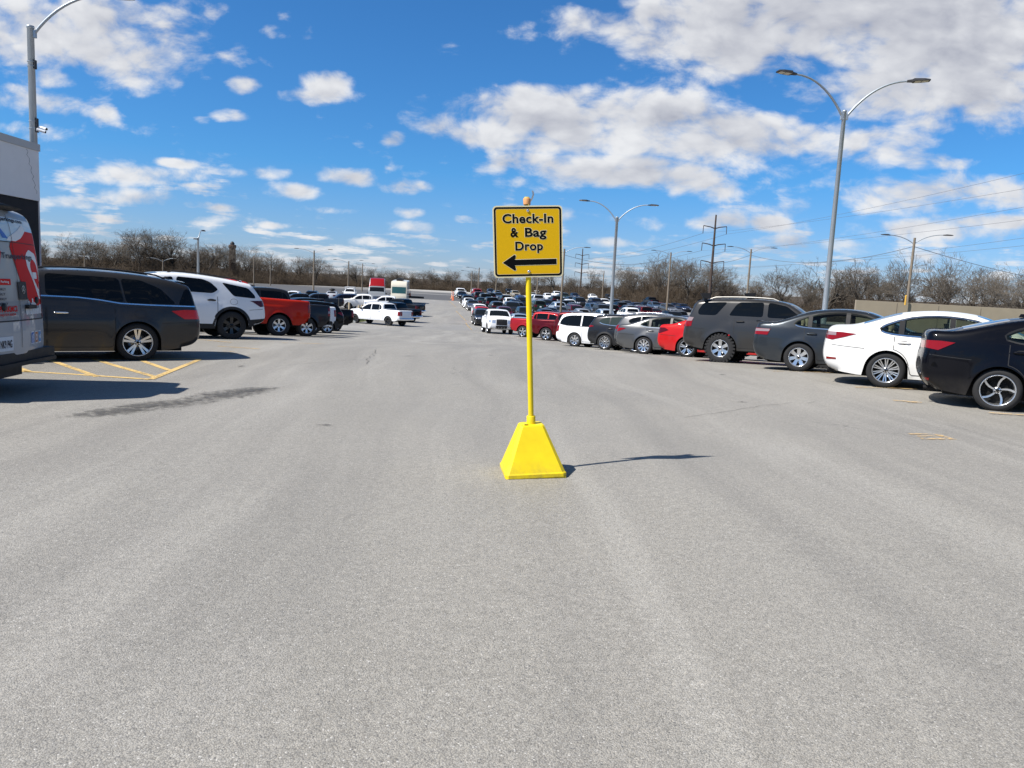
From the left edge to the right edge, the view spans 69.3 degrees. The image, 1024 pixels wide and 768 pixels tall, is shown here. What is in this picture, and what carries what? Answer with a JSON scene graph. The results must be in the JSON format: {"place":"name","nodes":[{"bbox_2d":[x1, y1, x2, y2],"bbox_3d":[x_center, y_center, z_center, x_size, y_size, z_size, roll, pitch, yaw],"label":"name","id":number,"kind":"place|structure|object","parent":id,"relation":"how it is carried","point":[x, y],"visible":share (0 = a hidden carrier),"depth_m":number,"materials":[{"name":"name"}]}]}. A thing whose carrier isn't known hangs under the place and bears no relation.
{"place":"outdoors","nodes":[
{"label":"outdoors","id":0,"kind":"place"},
{"bbox_2d":[228,241,235,276],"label":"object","id":1,"kind":"structure","parent":0,"point":[232,243],"depth_m":212.96,"materials":[{"name":"grey"}]},
{"bbox_2d":[313,307,337,334],"bbox_3d":[-11.133,-3.311,33.920,6.118,1.986,2.388,0,5,-36],"label":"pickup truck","id":2,"kind":"object","parent":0,"point":[333,315],"visible":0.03,"depth_m":34.74,"materials":[{"name":"white paint"}]},
{"bbox_2d":[488,301,503,308],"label":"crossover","id":3,"kind":"object","parent":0,"point":[493,304],"visible":0.47,"depth_m":99.66,"materials":[{"name":"paint"}]},
{"bbox_2d":[502,301,519,313],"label":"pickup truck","id":4,"kind":"object","parent":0,"point":[513,305],"visible":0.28,"depth_m":94.62,"materials":[{"name":"paint"}]},
{"bbox_2d":[0,283,1023,767],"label":"parking lot","id":5,"kind":"structure","parent":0,"point":[354,553],"depth_m":4.46,"materials":[{"name":"asphalt"}]},
{"bbox_2d":[0,203,55,378],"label":"shuttle van","id":6,"kind":"object","parent":5,"relation":"on","point":[21,331],"visible":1,"depth_m":9.78,"materials":[{"name":"grey paint"}]},
{"bbox_2d":[26,0,132,265],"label":"street lamp","id":7,"kind":"object","parent":5,"relation":"on","point":[32,67],"visible":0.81,"depth_m":22.66,"materials":[{"name":"metal"}]},
{"bbox_2d":[22,357,201,379],"bbox_3d":[-7.426,-0.326,13.051,3.056,0.013,3.476,2,7,-11],"label":"hatched bay marking","id":8,"kind":"object","parent":5,"relation":"on","point":[122,367],"visible":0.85,"depth_m":12.88,"materials":[{"name":"yellow paint"}]},
{"bbox_2d":[38,266,199,359],"bbox_3d":[-8.851,-1.379,14.086,5.325,1.755,2.338,-2,9,-36],"label":"minivan","id":9,"kind":"object","parent":5,"relation":"on","point":[130,315],"visible":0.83,"depth_m":13.96,"materials":[{"name":"grey paint"}]},
{"bbox_2d":[77,387,270,415],"bbox_3d":[-4.282,0.213,9.816,1.195,0.021,3.860,6,8,22],"label":"oil stain","id":10,"kind":"object","parent":5,"relation":"on","point":[116,410],"visible":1,"depth_m":9.37,"materials":[{"name":"asphalt"}]},
{"bbox_2d":[193,230,204,272],"bbox_3d":[-26.098,-9.211,61.796,0.417,7.350,3.497,1,7,-11],"label":"street lamp","id":11,"kind":"object","parent":5,"relation":"on","point":[197,238],"visible":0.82,"depth_m":61.25,"materials":[{"name":"metal"}]},
{"bbox_2d":[144,270,264,338],"bbox_3d":[-9.676,-2.221,20.422,5.364,1.828,2.350,-1,7,-36],"label":"suv","id":12,"kind":"object","parent":5,"relation":"on","point":[228,309],"visible":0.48,"depth_m":20.52,"materials":[{"name":"white paint"}]},
{"bbox_2d":[200,287,332,336],"bbox_3d":[-10.512,-3.019,30.470,6.038,1.966,2.389,0,5,-36],"label":"pickup truck","id":13,"kind":"object","parent":5,"relation":"on","point":[320,316],"visible":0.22,"depth_m":30.85,"materials":[{"name":"paint"}]},
{"bbox_2d":[223,278,312,335],"bbox_3d":[-10.443,-2.824,26.942,6.118,1.986,2.389,1,4,-36],"label":"pickup truck","id":14,"kind":"object","parent":5,"relation":"on","point":[282,316],"visible":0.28,"depth_m":27.29,"materials":[{"name":"orange paint"}]},
{"bbox_2d":[290,293,324,301],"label":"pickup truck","id":15,"kind":"object","parent":5,"relation":"on","point":[296,295],"visible":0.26,"depth_m":88.07,"materials":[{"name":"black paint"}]},
{"bbox_2d":[302,300,343,332],"bbox_3d":[-11.441,-3.616,39.343,4.865,1.728,2.260,-1,6,-36],"label":"suv","id":16,"kind":"object","parent":5,"relation":"on","point":[339,318],"visible":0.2,"depth_m":39.66,"materials":[{"name":"black paint"}]},
{"bbox_2d":[291,297,354,330],"bbox_3d":[-12.451,-4.194,44.194,6.048,1.936,2.378,-1,6,-36],"label":"pickup truck","id":17,"kind":"object","parent":5,"relation":"on","point":[348,314],"visible":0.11,"depth_m":44.71,"materials":[{"name":"black paint"}]},
{"bbox_2d":[309,293,344,306],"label":"pickup truck","id":18,"kind":"object","parent":5,"relation":"on","point":[326,297],"visible":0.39,"depth_m":91.24,"materials":[{"name":"paint"}]},
{"bbox_2d":[333,293,356,308],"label":"suv","id":19,"kind":"object","parent":5,"relation":"on","point":[345,295],"visible":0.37,"depth_m":95.13,"materials":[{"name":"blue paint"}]},
{"bbox_2d":[344,294,374,308],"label":"pickup truck","id":20,"kind":"object","parent":5,"relation":"on","point":[357,299],"visible":0.45,"depth_m":94.85,"materials":[{"name":"white paint"}]},
{"bbox_2d":[367,278,386,298],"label":"semi truck","id":21,"kind":"object","parent":5,"relation":"on","point":[376,288],"visible":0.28,"depth_m":100.49,"materials":[{"name":"red paint"}]},
{"bbox_2d":[363,296,395,304],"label":"pickup truck","id":22,"kind":"object","parent":5,"relation":"on","point":[383,298],"visible":0.31,"depth_m":93.47,"materials":[{"name":"white paint"}]},
{"bbox_2d":[350,302,413,325],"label":"pickup truck","id":23,"kind":"object","parent":5,"relation":"on","point":[389,314],"visible":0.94,"depth_m":66.50,"materials":[{"name":"white paint"}]},
{"bbox_2d":[390,278,409,298],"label":"motorhome","id":24,"kind":"object","parent":5,"relation":"on","point":[400,287],"visible":0.66,"depth_m":109.55,"materials":[{"name":"beige paint"}]},
{"bbox_2d":[387,302,422,321],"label":"pickup truck","id":25,"kind":"object","parent":5,"relation":"on","point":[417,313],"visible":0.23,"depth_m":75.32,"materials":[{"name":"blue paint"}]},
{"bbox_2d":[388,298,425,312],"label":"pickup truck","id":26,"kind":"object","parent":5,"relation":"on","point":[409,303],"visible":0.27,"depth_m":87.26,"materials":[{"name":"black paint"}]},
{"bbox_2d":[471,309,486,325],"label":"crossover","id":27,"kind":"object","parent":5,"relation":"on","point":[477,315],"visible":0.55,"depth_m":75.79,"materials":[{"name":"paint"}]},
{"bbox_2d":[481,309,513,333],"bbox_3d":[-1.225,-5.101,60.122,2.388,1.976,6.118,2,5,-9],"label":"pickup truck","id":28,"kind":"object","parent":5,"relation":"on","point":[498,319],"visible":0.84,"depth_m":58.05,"materials":[{"name":"white paint"}]},
{"bbox_2d":[492,191,565,479],"bbox_3d":[0.156,-0.432,6.603,0.613,2.524,0.544,-2,7,-6],"label":"check in sign","id":29,"kind":"object","parent":5,"relation":"on","point":[527,241],"visible":0.99,"depth_m":6.49,"materials":[{"name":"yellow plastic"}]},
{"bbox_2d":[508,311,558,336],"bbox_3d":[2.732,-4.120,51.875,5.978,1.897,2.368,6,6,28],"label":"pickup truck","id":30,"kind":"object","parent":5,"relation":"on","point":[519,325],"visible":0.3,"depth_m":51.83,"materials":[{"name":"red paint"}]},
{"bbox_2d":[532,311,580,340],"bbox_3d":[4.078,-3.611,46.928,6.048,1.936,2.378,6,6,28],"label":"pickup truck","id":31,"kind":"object","parent":5,"relation":"on","point":[545,329],"visible":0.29,"depth_m":46.92,"materials":[{"name":"red paint"}]},
{"bbox_2d":[560,247,590,311],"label":"street lamp","id":32,"kind":"object","parent":5,"relation":"on","point":[562,281],"visible":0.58,"depth_m":87.03,"materials":[{"name":"grey metal"}]},
{"bbox_2d":[556,312,609,346],"bbox_3d":[4.938,-2.715,37.861,5.310,1.812,2.348,5,5,28],"label":"minivan","id":33,"kind":"object","parent":5,"relation":"on","point":[572,328],"visible":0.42,"depth_m":37.77,"materials":[{"name":"white paint"}]},
{"bbox_2d":[579,199,658,313],"bbox_3d":[7.701,-8.479,55.768,5.902,10.382,0.501,4,7,8],"label":"street lamp","id":34,"kind":"object","parent":5,"relation":"on","point":[613,269],"visible":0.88,"depth_m":55.56,"materials":[{"name":"metal"}]},
{"bbox_2d":[587,314,676,352],"bbox_3d":[5.860,-2.324,34.060,4.715,1.693,2.198,5,5,28],"label":"suv","id":35,"kind":"object","parent":5,"relation":"on","point":[601,331],"visible":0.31,"depth_m":34.01,"materials":[{"name":"paint"}]},
{"bbox_2d":[614,312,706,355],"bbox_3d":[6.711,-2.090,31.089,4.745,1.750,2.188,5,4,28],"label":"suv","id":36,"kind":"object","parent":5,"relation":"on","point":[629,318],"visible":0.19,"depth_m":31.04,"materials":[{"name":"grey paint"}]},
{"bbox_2d":[653,250,691,309],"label":"street lamp","id":37,"kind":"object","parent":5,"relation":"on","point":[669,276],"visible":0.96,"depth_m":110.63,"materials":[{"name":"grey metal"}]},
{"bbox_2d":[616,315,747,356],"bbox_3d":[6.474,-1.782,27.596,5.087,1.526,2.205,5,4,28],"label":"sedan","id":38,"kind":"object","parent":5,"relation":"on","point":[640,337],"visible":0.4,"depth_m":27.55,"materials":[{"name":"grey paint"}]},
{"bbox_2d":[700,215,726,297],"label":"transmission pylon","id":39,"kind":"object","parent":5,"relation":"on","point":[712,262],"visible":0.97,"depth_m":147.55,"materials":[{"name":"metal"}]},
{"bbox_2d":[657,320,770,361],"bbox_3d":[7.477,-1.569,25.077,4.950,1.494,2.180,5,4,28],"label":"sedan","id":40,"kind":"object","parent":5,"relation":"on","point":[670,337],"visible":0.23,"depth_m":25.15,"materials":[{"name":"red paint"}]},
{"bbox_2d":[727,246,776,298],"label":"street lamp","id":41,"kind":"object","parent":5,"relation":"on","point":[750,252],"visible":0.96,"depth_m":90.65,"materials":[{"name":"grey metal"}]},
{"bbox_2d":[683,293,832,368],"bbox_3d":[7.420,-1.516,20.811,5.004,2.032,2.283,5,4,28],"label":"suv","id":42,"kind":"object","parent":5,"relation":"on","point":[711,325],"visible":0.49,"depth_m":20.57,"materials":[{"name":"grey paint"}]},
{"bbox_2d":[753,309,914,371],"bbox_3d":[8.215,-0.965,17.162,4.969,1.499,2.180,5,5,28],"label":"sedan","id":43,"kind":"object","parent":5,"relation":"on","point":[795,343],"visible":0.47,"depth_m":17.12,"materials":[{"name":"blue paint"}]},
{"bbox_2d":[776,69,930,323],"bbox_3d":[12.089,-6.025,27.721,5.497,10.598,0.935,3,7,3],"label":"street lamp","id":44,"kind":"object","parent":5,"relation":"on","point":[844,115],"visible":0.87,"depth_m":27.68,"materials":[{"name":"metal"}]},
{"bbox_2d":[881,234,953,302],"bbox_3d":[32.785,-7.445,61.136,5.849,9.851,0.705,3,7,0],"label":"street lamp","id":45,"kind":"object","parent":5,"relation":"on","point":[911,269],"visible":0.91,"depth_m":60.94,"materials":[{"name":"grey metal"}]},
{"bbox_2d":[823,311,1023,387],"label":"sedan","id":46,"kind":"object","parent":5,"relation":"on","point":[877,352],"visible":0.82,"depth_m":13.83,"materials":[{"name":"white paint"}]},
{"bbox_2d":[916,314,1023,410],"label":"sedan","id":47,"kind":"object","parent":5,"relation":"on","point":[982,363],"visible":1,"depth_m":11.31,"materials":[{"name":"blue paint"}]},
{"bbox_2d":[0,0,1023,303],"label":"sky","id":48,"kind":"structure","parent":0,"point":[390,134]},
{"bbox_2d":[46,257,1022,306],"bbox_3d":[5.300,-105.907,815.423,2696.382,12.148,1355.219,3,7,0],"label":"hills","id":49,"kind":"structure","parent":0,"point":[801,300],"depth_m":468.38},
{"bbox_2d":[532,300,545,311],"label":"suv","id":50,"kind":"object","parent":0,"point":[537,305],"visible":0.52,"depth_m":105.62,"materials":[{"name":"green paint"}]},
{"bbox_2d":[572,296,587,306],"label":"suv","id":51,"kind":"object","parent":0,"point":[581,301],"visible":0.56,"depth_m":127.56,"materials":[{"name":"black paint"}]},
{"bbox_2d":[592,303,613,311],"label":"suv","id":52,"kind":"object","parent":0,"point":[599,306],"visible":0.41,"depth_m":103.58,"materials":[{"name":"paint"}]},
{"bbox_2d":[617,307,642,313],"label":"pickup truck","id":53,"kind":"object","parent":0,"point":[627,310],"visible":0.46,"depth_m":94.46,"materials":[{"name":"white paint"}]},
{"bbox_2d":[634,306,652,311],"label":"suv","id":54,"kind":"object","parent":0,"point":[645,308],"visible":0.35,"depth_m":102.85,"materials":[{"name":"red paint"}]},
{"bbox_2d":[659,303,676,310],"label":"crossover","id":55,"kind":"object","parent":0,"point":[662,306],"visible":0.49,"depth_m":124.49,"materials":[{"name":"grey paint"}]},
{"bbox_2d":[675,303,691,311],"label":"sedan","id":56,"kind":"object","parent":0,"point":[684,307],"visible":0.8,"depth_m":134.65,"materials":[{"name":"blue paint"}]},
{"bbox_3d":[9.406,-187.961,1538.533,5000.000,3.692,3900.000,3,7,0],"label":"ground","id":57,"kind":"structure","parent":0,"visible":0},
{"bbox_2d":[0,132,39,265],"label":"stucco building","id":58,"kind":"structure","parent":57,"relation":"on","point":[19,175],"depth_m":20.78,"materials":[{"name":"paint"}]},
{"bbox_2d":[54,234,92,263],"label":"bare tree","id":59,"kind":"object","parent":57,"relation":"on","point":[67,246],"visible":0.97,"depth_m":197.79,"materials":[{"name":"brown plant"}]},
{"bbox_2d":[69,236,109,264],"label":"bare tree","id":60,"kind":"object","parent":57,"relation":"on","point":[90,247],"visible":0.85,"depth_m":202.09,"materials":[{"name":"brown plant"}]},
{"bbox_2d":[74,235,110,261],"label":"bare tree","id":61,"kind":"object","parent":57,"relation":"on","point":[94,248],"visible":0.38,"depth_m":209.70,"materials":[{"name":"brown plant"}]},
{"bbox_2d":[83,240,139,268],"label":"bare tree","id":62,"kind":"object","parent":57,"relation":"on","point":[112,250],"visible":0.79,"depth_m":202.23,"materials":[{"name":"brown plant"}]},
{"bbox_2d":[110,229,164,270],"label":"bare tree","id":63,"kind":"object","parent":57,"relation":"on","point":[133,248],"visible":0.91,"depth_m":199.38,"materials":[{"name":"brown plant"}]},
{"bbox_2d":[112,227,170,265],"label":"bare tree","id":64,"kind":"object","parent":57,"relation":"on","point":[143,233],"visible":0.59,"depth_m":203.04,"materials":[{"name":"brown plant"}]},
{"bbox_2d":[131,230,191,269],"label":"bare tree","id":65,"kind":"object","parent":57,"relation":"on","point":[161,252],"visible":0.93,"depth_m":202.47,"materials":[{"name":"brown plant"}]},
{"bbox_2d":[159,240,217,270],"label":"bare tree","id":66,"kind":"object","parent":57,"relation":"on","point":[194,260],"visible":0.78,"depth_m":204.30,"materials":[{"name":"brown plant"}]},
{"bbox_2d":[194,243,238,272],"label":"bare tree","id":67,"kind":"object","parent":57,"relation":"on","point":[214,256],"visible":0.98,"depth_m":203.50,"materials":[{"name":"brown plant"}]},
{"bbox_2d":[200,243,246,273],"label":"bare tree","id":68,"kind":"object","parent":57,"relation":"on","point":[223,257],"visible":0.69,"depth_m":207.96,"materials":[{"name":"brown plant"}]},
{"bbox_2d":[230,246,263,273],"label":"bare tree","id":69,"kind":"object","parent":57,"relation":"on","point":[250,262],"visible":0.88,"depth_m":208.88,"materials":[{"name":"brown plant"}]},
{"bbox_2d":[250,252,287,278],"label":"bare tree","id":70,"kind":"object","parent":57,"relation":"on","point":[271,260],"visible":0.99,"depth_m":205.12,"materials":[{"name":"brown plant"}]},
{"bbox_2d":[277,256,312,284],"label":"bare tree","id":71,"kind":"object","parent":57,"relation":"on","point":[300,264],"visible":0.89,"depth_m":215.68,"materials":[{"name":"brown plant"}]},
{"bbox_2d":[303,257,330,285],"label":"bare tree","id":72,"kind":"object","parent":57,"relation":"on","point":[318,267],"visible":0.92,"depth_m":215.94,"materials":[{"name":"brown plant"}]},
{"bbox_2d":[339,263,367,284],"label":"bare tree","id":73,"kind":"object","parent":57,"relation":"on","point":[353,273],"visible":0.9,"depth_m":236.68,"materials":[{"name":"brown plant"}]},
{"bbox_2d":[365,265,387,281],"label":"bare tree","id":74,"kind":"object","parent":57,"relation":"on","point":[371,275],"visible":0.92,"depth_m":243.55,"materials":[{"name":"brown plant"}]},
{"bbox_2d":[384,268,406,281],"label":"bare tree","id":75,"kind":"object","parent":57,"relation":"on","point":[393,273],"visible":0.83,"depth_m":253.18,"materials":[{"name":"brown plant"}]},
{"bbox_2d":[445,271,461,290],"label":"bare tree","id":76,"kind":"object","parent":57,"relation":"on","point":[456,277],"visible":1,"depth_m":257.83,"materials":[{"name":"brown plant"}]},
{"bbox_2d":[501,277,525,288],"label":"bare tree","id":77,"kind":"object","parent":57,"relation":"on","point":[509,283],"visible":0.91,"depth_m":250.80,"materials":[{"name":"brown plant"}]},
{"bbox_2d":[42,251,1022,309],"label":"woods","id":78,"kind":"object","parent":57,"relation":"on","point":[811,294],"visible":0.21,"depth_m":160.02,"materials":[{"name":"brown plant"}]},
{"bbox_2d":[42,245,1023,321],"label":"undergrowth","id":79,"kind":"object","parent":57,"relation":"on","point":[639,294],"visible":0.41,"depth_m":203.78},
{"bbox_2d":[559,275,580,292],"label":"bare tree","id":80,"kind":"object","parent":57,"relation":"on","point":[571,282],"visible":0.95,"depth_m":225.78,"materials":[{"name":"brown plant"}]},
{"bbox_2d":[584,267,606,293],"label":"bare tree","id":81,"kind":"object","parent":57,"relation":"on","point":[594,278],"visible":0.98,"depth_m":217.77,"materials":[{"name":"brown plant"}]},
{"bbox_2d":[610,263,632,293],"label":"bare tree","id":82,"kind":"object","parent":57,"relation":"on","point":[619,275],"visible":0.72,"depth_m":198.91,"materials":[{"name":"brown plant"}]},
{"bbox_2d":[619,267,646,291],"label":"bare tree","id":83,"kind":"object","parent":57,"relation":"on","point":[624,281],"visible":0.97,"depth_m":193.36,"materials":[{"name":"brown plant"}]},
{"bbox_2d":[639,252,681,296],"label":"bare tree","id":84,"kind":"object","parent":57,"relation":"on","point":[658,266],"visible":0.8,"depth_m":175.53,"materials":[{"name":"brown plant"}]},
{"bbox_2d":[660,258,708,289],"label":"bare tree","id":85,"kind":"object","parent":57,"relation":"on","point":[682,274],"visible":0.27,"depth_m":183.20,"materials":[{"name":"brown plant"}]},
{"bbox_2d":[665,258,709,304],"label":"bare tree","id":86,"kind":"object","parent":57,"relation":"on","point":[683,271],"visible":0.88,"depth_m":162.46,"materials":[{"name":"brown plant"}]},
{"bbox_2d":[674,263,738,294],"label":"bare tree","id":87,"kind":"object","parent":57,"relation":"on","point":[717,276],"visible":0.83,"depth_m":157.37,"materials":[{"name":"brown plant"}]},
{"bbox_2d":[684,263,730,290],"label":"bare tree","id":88,"kind":"object","parent":57,"relation":"on","point":[707,276],"visible":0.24,"depth_m":168.66,"materials":[{"name":"brown plant"}]},
{"bbox_2d":[702,274,760,298],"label":"bare tree","id":89,"kind":"object","parent":57,"relation":"on","point":[720,286],"visible":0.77,"depth_m":156.47,"materials":[{"name":"brown plant"}]},
{"bbox_2d":[735,280,774,298],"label":"tree","id":90,"kind":"object","parent":57,"relation":"on","point":[760,291],"visible":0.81,"depth_m":142.06,"materials":[{"name":"brown plant"}]},
{"bbox_2d":[754,264,807,301],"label":"bare tree","id":91,"kind":"object","parent":57,"relation":"on","point":[778,285],"visible":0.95,"depth_m":137.08,"materials":[{"name":"brown plant"}]},
{"bbox_2d":[789,281,822,306],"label":"tree","id":92,"kind":"object","parent":57,"relation":"on","point":[803,296],"visible":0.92,"depth_m":142.53,"materials":[{"name":"brown plant"}]},
{"bbox_2d":[790,257,876,308],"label":"bare tree","id":93,"kind":"object","parent":57,"relation":"on","point":[844,295],"visible":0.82,"depth_m":130.49,"materials":[{"name":"brown plant"}]},
{"bbox_2d":[810,281,861,307],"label":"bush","id":94,"kind":"object","parent":57,"relation":"on","point":[819,293],"visible":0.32,"depth_m":139.80,"materials":[{"name":"brown plant"}]},
{"bbox_2d":[831,257,888,299],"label":"bare tree","id":95,"kind":"object","parent":57,"relation":"on","point":[868,277],"visible":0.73,"depth_m":130.20,"materials":[{"name":"brown plant"}]},
{"bbox_2d":[859,276,906,300],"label":"bare tree","id":96,"kind":"object","parent":57,"relation":"on","point":[880,296],"visible":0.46,"depth_m":141.36,"materials":[{"name":"brown plant"}]},
{"bbox_2d":[865,249,925,301],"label":"bare tree","id":97,"kind":"object","parent":57,"relation":"on","point":[901,274],"visible":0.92,"depth_m":122.62,"materials":[{"name":"brown plant"}]},
{"bbox_2d":[873,275,927,300],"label":"bare tree","id":98,"kind":"object","parent":57,"relation":"on","point":[904,281],"visible":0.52,"depth_m":139.96,"materials":[{"name":"brown plant"}]},
{"bbox_2d":[907,248,967,304],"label":"bare tree","id":99,"kind":"object","parent":57,"relation":"on","point":[952,275],"visible":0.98,"depth_m":119.04,"materials":[{"name":"brown plant"}]},
{"bbox_2d":[854,300,1023,333],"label":"concrete wall","id":100,"kind":"structure","parent":57,"relation":"on","point":[883,308],"depth_m":47.01,"materials":[{"name":"brown"}]},
{"bbox_2d":[913,281,973,305],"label":"bare tree","id":101,"kind":"object","parent":57,"relation":"on","point":[957,293],"visible":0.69,"depth_m":132.63,"materials":[{"name":"brown plant"}]},
{"bbox_2d":[929,260,1013,306],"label":"bare tree","id":102,"kind":"object","parent":57,"relation":"on","point":[977,272],"visible":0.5,"depth_m":131.67,"materials":[{"name":"brown plant"}]},
{"bbox_2d":[953,268,1023,307],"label":"bare tree","id":103,"kind":"object","parent":57,"relation":"on","point":[995,287],"visible":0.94,"depth_m":110.86,"materials":[{"name":"brown plant"}]},
{"bbox_2d":[977,274,1023,308],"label":"bare tree","id":104,"kind":"object","parent":57,"relation":"on","point":[1013,290],"visible":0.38,"depth_m":124.79,"materials":[{"name":"brown plant"}]},
{"bbox_2d":[983,263,1023,308],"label":"bare tree","id":105,"kind":"object","parent":57,"relation":"on","point":[1012,302],"visible":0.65,"depth_m":108.50,"materials":[{"name":"brown plant"}]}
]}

